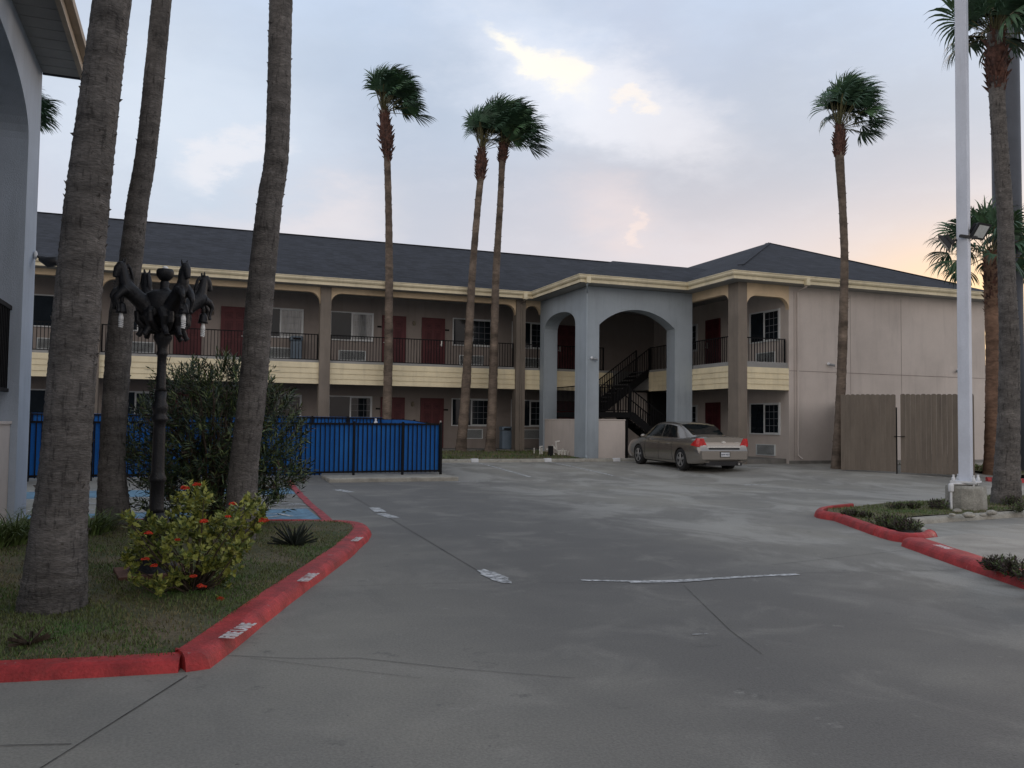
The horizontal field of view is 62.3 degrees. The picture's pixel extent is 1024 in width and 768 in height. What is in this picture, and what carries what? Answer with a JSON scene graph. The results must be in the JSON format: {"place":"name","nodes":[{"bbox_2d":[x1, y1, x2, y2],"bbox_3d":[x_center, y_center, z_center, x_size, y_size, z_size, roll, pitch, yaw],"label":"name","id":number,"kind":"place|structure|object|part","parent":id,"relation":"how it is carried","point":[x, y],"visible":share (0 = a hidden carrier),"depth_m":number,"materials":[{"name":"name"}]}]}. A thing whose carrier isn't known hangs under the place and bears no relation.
{"place":"outdoors","nodes":[
{"label":"outdoors","id":0,"kind":"place"},
{"bbox_2d":[0,0,85,525],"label":"office building","id":1,"kind":"structure","parent":0,"point":[39,37],"depth_m":11.98,"materials":[{"name":"paint"}]},
{"bbox_2d":[33,250,56,266],"bbox_3d":[-7.002,-1.877,12.730,0.379,0.254,0.170,0,-3,7],"label":"wall light","id":2,"kind":"object","parent":1,"relation":"attached to","point":[48,261],"visible":0.96,"depth_m":12.67,"materials":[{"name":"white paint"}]},
{"bbox_2d":[0,518,354,659],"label":"lawn","id":3,"kind":"structure","parent":0,"point":[194,619],"depth_m":7.00,"materials":[{"name":"plant"}]},
{"bbox_2d":[0,511,31,548],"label":"grass clump","id":4,"kind":"object","parent":3,"relation":"on","point":[6,541],"visible":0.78,"depth_m":9.61,"materials":[{"name":"green plant"}]},
{"bbox_2d":[0,508,31,545],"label":"grass clump","id":5,"kind":"object","parent":3,"relation":"on","point":[17,540],"visible":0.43,"depth_m":9.83,"materials":[{"name":"green plant"}]},
{"bbox_2d":[4,508,30,540],"bbox_3d":[-5.826,1.716,10.317,1.032,0.397,1.106,0,-3,23],"label":"grass clump","id":6,"kind":"object","parent":3,"relation":"on","point":[19,519],"visible":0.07,"depth_m":10.32,"materials":[{"name":"green plant"}]},
{"bbox_2d":[7,626,57,646],"bbox_3d":[-3.188,1.686,5.621,0.272,0.103,0.300,1,-3,0],"label":"withered plant","id":7,"kind":"object","parent":3,"relation":"on","point":[20,641],"visible":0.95,"depth_m":5.60,"materials":[{"name":"green plant"}]},
{"bbox_2d":[14,0,131,614],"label":"palm tree","id":8,"kind":"object","parent":3,"relation":"on","point":[54,579],"visible":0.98,"depth_m":6.57,"materials":[{"name":"brown plant"}]},
{"bbox_2d":[88,506,123,535],"bbox_3d":[-5.337,1.735,10.822,1.159,0.416,1.199,2,-3,-21],"label":"grass clump","id":9,"kind":"object","parent":3,"relation":"on","point":[96,526],"visible":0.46,"depth_m":10.82,"materials":[{"name":"green plant"}]},
{"bbox_2d":[90,506,125,531],"bbox_3d":[-5.395,1.790,11.151,0.809,0.334,0.833,0,-3,22],"label":"grass clump","id":10,"kind":"object","parent":3,"relation":"on","point":[109,528],"visible":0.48,"depth_m":11.21,"materials":[{"name":"green plant"}]},
{"bbox_2d":[96,0,171,525],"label":"palm tree","id":11,"kind":"object","parent":3,"relation":"on","point":[112,489],"visible":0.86,"depth_m":11.74,"materials":[{"name":"brown plant"}]},
{"bbox_2d":[113,563,193,580],"bbox_3d":[-3.437,1.818,8.135,0.668,0.070,0.600,2,-3,-29],"label":"lamp footing","id":12,"kind":"object","parent":3,"relation":"on","point":[121,573],"visible":0.23,"depth_m":7.90,"materials":[{"name":"grey concrete"}]},
{"bbox_2d":[110,258,214,573],"bbox_3d":[-3.352,0.358,8.079,0.774,3.022,0.774,1,-3,-3],"label":"lamp post","id":13,"kind":"object","parent":12,"relation":"on","point":[163,313],"visible":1,"depth_m":8.05,"materials":[{"name":"black metal"}]},
{"bbox_2d":[116,479,268,599],"bbox_3d":[-2.784,1.361,7.330,1.397,1.083,0.897,1,-3,-1],"label":"flowering shrub","id":14,"kind":"object","parent":3,"relation":"on","point":[199,578],"visible":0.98,"depth_m":7.28,"materials":[{"name":"green plant"}]},
{"bbox_2d":[123,346,318,523],"bbox_3d":[-4.387,0.835,12.392,3.009,2.872,2.217,0,-3,24],"label":"oleander bush","id":15,"kind":"object","parent":3,"relation":"on","point":[194,463],"visible":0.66,"depth_m":12.15,"materials":[{"name":"green plant"}]},
{"bbox_2d":[223,0,292,540],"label":"palm tree","id":16,"kind":"object","parent":3,"relation":"on","point":[248,427],"visible":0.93,"depth_m":10.31,"materials":[{"name":"brown plant"}]},
{"bbox_2d":[267,520,317,545],"bbox_3d":[-2.626,1.786,10.167,0.603,0.318,0.626,2,-3,-21],"label":"agave","id":17,"kind":"object","parent":3,"relation":"on","point":[297,538],"visible":0.98,"depth_m":10.10,"materials":[{"name":"green plant"}]},
{"bbox_2d":[22,479,926,767],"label":"pavement","id":18,"kind":"structure","parent":0,"point":[374,659],"depth_m":5.59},
{"bbox_2d":[442,449,578,458],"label":"lawn","id":19,"kind":"structure","parent":0,"point":[555,456],"depth_m":31.33,"materials":[{"name":"plant"}]},
{"bbox_2d":[455,102,534,450],"bbox_3d":[-0.743,-4.230,33.126,2.894,14.100,2.899,2,-3,-21],"label":"palm tree","id":20,"kind":"object","parent":19,"relation":"on","point":[479,126],"visible":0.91,"depth_m":33.16,"materials":[{"name":"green plant"}]},
{"bbox_2d":[481,90,556,451],"bbox_3d":[0.158,-4.293,33.197,2.887,14.144,3.314,0,-3,11],"label":"palm tree","id":21,"kind":"object","parent":19,"relation":"on","point":[517,110],"visible":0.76,"depth_m":33.45,"materials":[{"name":"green plant"}]},
{"bbox_2d":[534,440,568,455],"bbox_3d":[1.512,2.476,31.966,1.355,0.698,0.767,1,-3,-1],"label":"pipework","id":22,"kind":"object","parent":19,"relation":"on","point":[550,450],"visible":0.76,"depth_m":32.27,"materials":[{"name":"white plastic"}]},
{"bbox_2d":[0,455,1023,767],"bbox_3d":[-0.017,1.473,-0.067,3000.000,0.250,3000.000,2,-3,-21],"label":"ground","id":23,"kind":"structure","parent":0,"point":[904,657],"depth_m":6.07,"materials":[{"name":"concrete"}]},
{"bbox_2d":[40,89,65,134],"bbox_3d":[-11.420,-1.774,19.287,1.929,10.967,2.157,2,-3,-21],"label":"palm tree","id":24,"kind":"object","parent":23,"relation":"on","point":[46,116],"visible":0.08,"depth_m":19.68,"materials":[{"name":"green plant"}]},
{"bbox_2d":[0,652,180,682],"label":"kerb","id":25,"kind":"structure","parent":23,"relation":"on","point":[22,670],"depth_m":5.26,"materials":[{"name":"red paint"}]},
{"bbox_2d":[26,488,319,518],"bbox_3d":[-6.613,2.243,15.889,5.400,0.006,6.550,2,-3,-21],"label":"road marking","id":26,"kind":"object","parent":23,"relation":"on","point":[302,514],"visible":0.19,"depth_m":14.68,"materials":[{"name":"blue paint"}]},
{"bbox_2d":[27,412,442,481],"bbox_3d":[-9.215,1.735,25.080,12.610,1.715,7.800,2,-3,-21],"label":"pool fence","id":27,"kind":"object","parent":23,"relation":"on","point":[352,445],"visible":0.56,"depth_m":22.94,"materials":[{"name":"blue metal"}]},
{"bbox_2d":[135,518,371,671],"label":"kerb","id":28,"kind":"structure","parent":23,"relation":"on","point":[214,644],"depth_m":6.87,"materials":[{"name":"red paint"}]},
{"bbox_2d":[290,480,331,519],"bbox_3d":[-1.079,2.236,14.947,15.540,0.055,5.000,-1,-3,38],"label":"road marking","id":29,"kind":"object","parent":23,"relation":"on","point":[321,514],"visible":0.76,"depth_m":15.83,"materials":[{"name":"red paint"}]},
{"bbox_2d":[321,474,457,482],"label":"kerb","id":30,"kind":"structure","parent":23,"relation":"on","point":[383,478],"depth_m":22.24,"materials":[{"name":"concrete"}]},
{"bbox_2d":[363,62,436,418],"bbox_3d":[-4.433,-4.774,32.179,2.868,15.153,3.318,0,-3,13],"label":"palm tree","id":31,"kind":"object","parent":23,"relation":"on","point":[393,83],"visible":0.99,"depth_m":32.26,"materials":[{"name":"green plant"}]},
{"bbox_2d":[27,461,804,634],"bbox_3d":[1.494,2.433,20.652,16.499,0.250,23.280,-1,-3,35],"label":"road marking","id":32,"kind":"object","parent":23,"relation":"on","point":[488,573],"visible":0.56,"depth_m":8.96,"materials":[{"name":"white paint"}]},
{"bbox_2d":[30,212,984,463],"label":"motel building","id":33,"kind":"structure","parent":23,"relation":"on","point":[743,344],"depth_m":32.76,"materials":[{"name":"paint"}]},
{"bbox_2d":[30,389,45,412],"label":"window","id":34,"kind":"structure","parent":33,"relation":"in","point":[37,402],"depth_m":30.42,"materials":[{"name":"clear glass"}]},
{"bbox_2d":[33,294,53,326],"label":"window","id":35,"kind":"structure","parent":33,"relation":"in","point":[43,303],"depth_m":30.59,"materials":[{"name":"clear glass"}]},
{"bbox_2d":[128,391,154,413],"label":"window","id":36,"kind":"structure","parent":33,"relation":"in","point":[132,394],"depth_m":31.55,"materials":[{"name":"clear glass"}]},
{"bbox_2d":[171,393,199,413],"bbox_3d":[-12.392,1.372,32.132,1.000,2.080,0.070,2,-3,-21],"label":"door","id":37,"kind":"structure","parent":33,"relation":"in","point":[176,393],"depth_m":32.12,"materials":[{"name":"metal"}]},
{"bbox_2d":[173,308,201,354],"bbox_3d":[-12.352,-2.004,32.286,1.000,2.080,0.070,2,-3,-21],"label":"door","id":38,"kind":"structure","parent":33,"relation":"in","point":[195,316],"depth_m":32.32,"materials":[{"name":"wood"}]},
{"bbox_2d":[220,306,244,355],"bbox_3d":[-10.781,-1.959,32.880,1.000,2.080,0.070,2,-3,-21],"label":"door","id":39,"kind":"structure","parent":33,"relation":"in","point":[232,318],"depth_m":32.84,"materials":[{"name":"wood"}]},
{"bbox_2d":[264,394,301,415],"bbox_3d":[-9.195,0.995,33.366,1.770,1.180,0.060,2,-3,-21],"label":"window","id":40,"kind":"structure","parent":33,"relation":"in","point":[299,400],"depth_m":33.55,"materials":[{"name":"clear glass"}]},
{"bbox_2d":[271,307,303,337],"bbox_3d":[-9.155,-2.421,33.522,1.770,1.180,0.060,2,-3,-21],"label":"window","id":41,"kind":"structure","parent":33,"relation":"in","point":[286,320],"depth_m":33.61,"materials":[{"name":"clear glass"}]},
{"bbox_2d":[290,336,302,358],"bbox_3d":[-8.488,-1.370,33.332,0.470,1.020,0.457,2,-3,-21],"label":"litter bin","id":42,"kind":"object","parent":33,"relation":"on","point":[299,339],"visible":0.69,"depth_m":33.16,"materials":[{"name":"grey plastic"}]},
{"bbox_2d":[329,395,371,416],"bbox_3d":[-6.558,1.072,34.364,1.770,1.180,0.060,2,-3,-21],"label":"window","id":43,"kind":"structure","parent":33,"relation":"in","point":[339,406],"depth_m":34.37,"materials":[{"name":"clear glass"}]},
{"bbox_2d":[331,311,373,341],"bbox_3d":[-6.518,-2.344,34.520,1.770,1.180,0.060,2,-3,-21],"label":"window","id":44,"kind":"structure","parent":33,"relation":"in","point":[342,323],"depth_m":34.52,"materials":[{"name":"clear glass"}]},
{"bbox_2d":[380,397,404,419],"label":"door","id":45,"kind":"structure","parent":33,"relation":"in","point":[398,403],"depth_m":35.04,"materials":[{"name":"wood"}]},
{"bbox_2d":[381,315,405,361],"bbox_3d":[-4.884,-1.788,35.090,1.000,2.080,0.110,2,-3,-21],"label":"door","id":46,"kind":"structure","parent":33,"relation":"in","point":[399,322],"depth_m":35.16,"materials":[{"name":"wood"}]},
{"bbox_2d":[420,398,443,447],"bbox_3d":[-3.353,1.634,35.531,1.000,2.080,0.110,2,-3,-21],"label":"door","id":47,"kind":"structure","parent":33,"relation":"in","point":[431,409],"depth_m":35.56,"materials":[{"name":"wood"}]},
{"bbox_2d":[421,317,444,364],"bbox_3d":[-3.313,-1.742,35.685,1.000,2.080,0.110,2,-3,-21],"label":"door","id":48,"kind":"structure","parent":33,"relation":"in","point":[432,328],"depth_m":35.69,"materials":[{"name":"wood"}]},
{"bbox_2d":[451,398,487,425],"bbox_3d":[-1.734,1.213,36.189,1.770,1.180,0.060,2,-3,-21],"label":"window","id":49,"kind":"structure","parent":33,"relation":"in","point":[477,407],"depth_m":36.23,"materials":[{"name":"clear glass"}]},
{"bbox_2d":[452,318,490,346],"bbox_3d":[-1.694,-2.204,36.345,1.770,1.180,0.060,2,-3,-21],"label":"window","id":50,"kind":"structure","parent":33,"relation":"in","point":[481,327],"depth_m":36.40,"materials":[{"name":"clear glass"}]},
{"bbox_2d":[499,426,511,448],"bbox_3d":[-0.269,2.248,35.447,0.470,0.938,0.457,2,-3,-21],"label":"litter bin","id":51,"kind":"object","parent":33,"relation":"on","point":[505,437],"visible":0.9,"depth_m":35.27,"materials":[{"name":"grey plastic"}]},
{"bbox_2d":[511,399,538,426],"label":"window","id":52,"kind":"structure","parent":33,"relation":"in","point":[531,406],"depth_m":37.16,"materials":[{"name":"clear glass"}]},
{"bbox_2d":[512,321,539,348],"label":"window","id":53,"kind":"structure","parent":33,"relation":"in","point":[532,336],"depth_m":37.31,"materials":[{"name":"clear glass"}]},
{"bbox_2d":[557,325,574,368],"bbox_3d":[2.465,-1.574,37.871,1.000,2.080,0.110,2,-3,-21],"label":"door","id":54,"kind":"structure","parent":33,"relation":"in","point":[565,334],"depth_m":37.86,"materials":[{"name":"wood"}]},
{"bbox_2d":[557,401,574,418],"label":"door","id":55,"kind":"structure","parent":33,"relation":"in","point":[560,405],"depth_m":37.74,"materials":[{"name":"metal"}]},
{"bbox_2d":[692,324,697,351],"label":"window","id":56,"kind":"structure","parent":33,"relation":"in","point":[694,326],"depth_m":36.20,"materials":[{"name":"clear glass"}]},
{"bbox_2d":[692,405,697,421],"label":"window","id":57,"kind":"structure","parent":33,"relation":"in","point":[694,407],"depth_m":36.05,"materials":[{"name":"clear glass"}]},
{"bbox_2d":[705,318,720,363],"bbox_3d":[8.265,-1.629,34.943,0.110,2.080,1.000,2,-3,-21],"label":"door","id":58,"kind":"structure","parent":33,"relation":"in","point":[713,326],"depth_m":34.92,"materials":[{"name":"wood"}]},
{"bbox_2d":[705,402,720,430],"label":"door","id":59,"kind":"structure","parent":33,"relation":"in","point":[712,409],"depth_m":34.72,"materials":[{"name":"wood"}]},
{"bbox_2d":[749,308,779,343],"bbox_3d":[9.481,-2.157,31.840,0.060,1.180,1.770,2,-3,-21],"label":"window","id":60,"kind":"structure","parent":33,"relation":"in","point":[763,324],"depth_m":31.79,"materials":[{"name":"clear glass"}]},
{"bbox_2d":[749,403,780,434],"bbox_3d":[9.440,1.299,31.682,0.060,1.180,1.770,2,-3,-21],"label":"window","id":61,"kind":"structure","parent":33,"relation":"in","point":[764,418],"depth_m":31.63,"materials":[{"name":"clear glass"}]},
{"bbox_2d":[442,458,651,462],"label":"kerb","id":62,"kind":"structure","parent":23,"relation":"on","point":[536,460],"depth_m":29.48,"materials":[{"name":"concrete"}]},
{"bbox_2d":[471,458,619,462],"bbox_3d":[1.249,2.664,29.635,5.650,0.132,0.150,2,-3,-21],"label":"road marking","id":63,"kind":"object","parent":62,"relation":"on","point":[545,460],"visible":0.98,"depth_m":29.56,"materials":[{"name":"white paint"}]},
{"bbox_2d":[557,348,665,457],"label":"staircase","id":64,"kind":"structure","parent":23,"relation":"on","point":[635,423],"depth_m":33.73,"materials":[{"name":"black metal"}]},
{"bbox_2d":[628,421,747,469],"bbox_3d":[5.635,1.983,27.967,2.102,1.494,5.044,2,-2,-19],"label":"parked car","id":65,"kind":"object","parent":23,"relation":"on","point":[683,445],"visible":0.99,"depth_m":26.48,"materials":[{"name":"beige paint"}]},
{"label":"front side window","id":66,"kind":"part","parent":65,"relation":"part of","materials":[{"name":"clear glass"}]},
{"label":"rear side window","id":67,"kind":"part","parent":65,"relation":"part of","materials":[{"name":"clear glass"}]},
{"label":"rear window","id":68,"kind":"part","parent":65,"relation":"part of","materials":[{"name":"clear glass"}]},
{"bbox_2d":[810,66,895,468],"bbox_3d":[11.006,-3.565,27.057,2.813,12.734,2.920,2,-3,-21],"label":"palm tree","id":69,"kind":"object","parent":23,"relation":"on","point":[850,93],"visible":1,"depth_m":27.08,"materials":[{"name":"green plant"}]},
{"bbox_2d":[814,503,937,542],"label":"kerb","id":70,"kind":"structure","parent":23,"relation":"on","point":[866,527],"depth_m":12.92,"materials":[{"name":"red paint"}]},
{"bbox_2d":[841,394,974,474],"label":"wooden gate","id":71,"kind":"structure","parent":23,"relation":"on","point":[864,415],"depth_m":25.41,"materials":[{"name":"beige wood"}]},
{"bbox_2d":[901,537,1023,588],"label":"kerb","id":72,"kind":"structure","parent":23,"relation":"on","point":[966,560],"depth_m":10.00,"materials":[{"name":"red paint"}]},
{"bbox_2d":[976,554,1015,571],"bbox_3d":[5.167,1.891,8.993,0.346,0.207,0.395,2,-3,-21],"label":"ground cover plant","id":73,"kind":"object","parent":72,"relation":"on","point":[991,561],"visible":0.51,"depth_m":8.97,"materials":[{"name":"green plant"}]},
{"bbox_2d":[995,554,1023,579],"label":"ground cover plant","id":74,"kind":"object","parent":72,"relation":"on","point":[1012,568],"visible":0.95,"depth_m":8.60,"materials":[{"name":"green plant"}]},
{"bbox_2d":[908,510,1023,532],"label":"kerb","id":75,"kind":"structure","parent":23,"relation":"on","point":[948,518],"depth_m":14.59,"materials":[{"name":"concrete"}]},
{"bbox_2d":[962,512,975,517],"bbox_3d":[7.803,2.235,14.460,0.244,0.108,0.178,2,-3,-21],"label":"rock","id":76,"kind":"object","parent":23,"relation":"on","point":[968,514],"visible":1,"depth_m":14.41,"materials":[{"name":"beige stone"}]},
{"bbox_2d":[986,510,996,514],"bbox_3d":[8.444,2.263,14.916,0.185,0.096,0.148,2,-3,-21],"label":"rock","id":77,"kind":"object","parent":23,"relation":"on","point":[991,512],"visible":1,"depth_m":14.86,"materials":[{"name":"beige stone"}]},
{"bbox_2d":[985,477,1023,482],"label":"kerb","id":78,"kind":"structure","parent":23,"relation":"on","point":[988,479],"depth_m":23.82,"materials":[{"name":"red paint"}]},
{"bbox_2d":[37,0,1023,358],"label":"sky","id":79,"kind":"structure","parent":0,"point":[685,132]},
{"bbox_2d":[827,494,1023,528],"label":"lawn","id":80,"kind":"structure","parent":0,"point":[930,510],"depth_m":15.45,"materials":[{"name":"plant"}]},
{"bbox_2d":[839,507,858,516],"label":"ground cover plant","id":81,"kind":"object","parent":80,"relation":"on","point":[849,512],"visible":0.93,"depth_m":14.23,"materials":[{"name":"green plant"}]},
{"bbox_2d":[857,510,873,517],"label":"ground cover plant","id":82,"kind":"object","parent":80,"relation":"on","point":[863,513],"visible":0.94,"depth_m":14.06,"materials":[{"name":"green plant"}]},
{"bbox_2d":[866,511,902,526],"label":"ground cover plant","id":83,"kind":"object","parent":80,"relation":"on","point":[883,520],"visible":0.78,"depth_m":12.76,"materials":[{"name":"green plant"}]},
{"bbox_2d":[886,502,906,509],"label":"ground cover plant","id":84,"kind":"object","parent":80,"relation":"on","point":[900,505],"visible":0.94,"depth_m":15.47,"materials":[{"name":"green plant"}]},
{"bbox_2d":[892,514,924,531],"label":"ground cover plant","id":85,"kind":"object","parent":80,"relation":"on","point":[907,523],"visible":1,"depth_m":12.41,"materials":[{"name":"green plant"}]},
{"bbox_2d":[906,500,921,508],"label":"ground cover plant","id":86,"kind":"object","parent":80,"relation":"on","point":[912,505],"visible":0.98,"depth_m":15.66,"materials":[{"name":"green plant"}]},
{"bbox_2d":[926,498,949,508],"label":"ground cover plant","id":87,"kind":"object","parent":80,"relation":"on","point":[937,504],"visible":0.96,"depth_m":15.69,"materials":[{"name":"green plant"}]},
{"bbox_2d":[945,0,987,510],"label":"light pole","id":88,"kind":"object","parent":80,"relation":"on","point":[961,493],"visible":0.94,"depth_m":15.78,"materials":[{"name":"white metal"}]},
{"bbox_2d":[938,234,956,252],"bbox_3d":[8.201,-2.632,15.844,0.416,0.304,0.400,-1,-3,28],"label":"floodlight","id":89,"kind":"object","parent":88,"relation":"attached to","point":[947,242],"visible":1,"depth_m":15.76,"materials":[{"name":"black plastic"}]},
{"bbox_2d":[959,222,991,240],"bbox_3d":[8.612,-2.843,15.732,0.594,0.308,0.285,2,-3,-26],"label":"floodlight","id":90,"kind":"object","parent":88,"relation":"attached to","point":[979,230],"visible":1,"depth_m":15.71,"materials":[{"name":"black plastic"}]},
{"bbox_2d":[925,0,1023,504],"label":"palm tree","id":91,"kind":"object","parent":80,"relation":"on","point":[1000,16],"visible":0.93,"depth_m":16.84,"materials":[{"name":"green plant"}]},
{"bbox_2d":[1000,494,1023,504],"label":"ground cover plant","id":92,"kind":"object","parent":80,"relation":"on","point":[1011,499],"visible":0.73,"depth_m":16.58,"materials":[{"name":"green plant"}]},
{"bbox_2d":[1006,500,1023,512],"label":"ground cover plant","id":93,"kind":"object","parent":80,"relation":"on","point":[1018,508],"visible":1,"depth_m":15.21,"materials":[{"name":"green plant"}]},
{"bbox_2d":[925,533,1023,562],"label":"pavement","id":94,"kind":"structure","parent":0,"point":[981,545],"depth_m":10.91,"materials":[{"name":"concrete"}]},
{"label":"lawn","id":95,"kind":"structure","parent":0,"visible":0},
{"bbox_2d":[923,196,1023,474],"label":"palm tree","id":96,"kind":"object","parent":95,"relation":"on","point":[989,259],"visible":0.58,"depth_m":25.93,"materials":[{"name":"green plant"}]},
{"bbox_2d":[991,24,1023,470],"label":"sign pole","id":97,"kind":"object","parent":95,"relation":"on","point":[1013,105],"visible":0.12,"depth_m":26.60,"materials":[{"name":"plant"}]}
]}

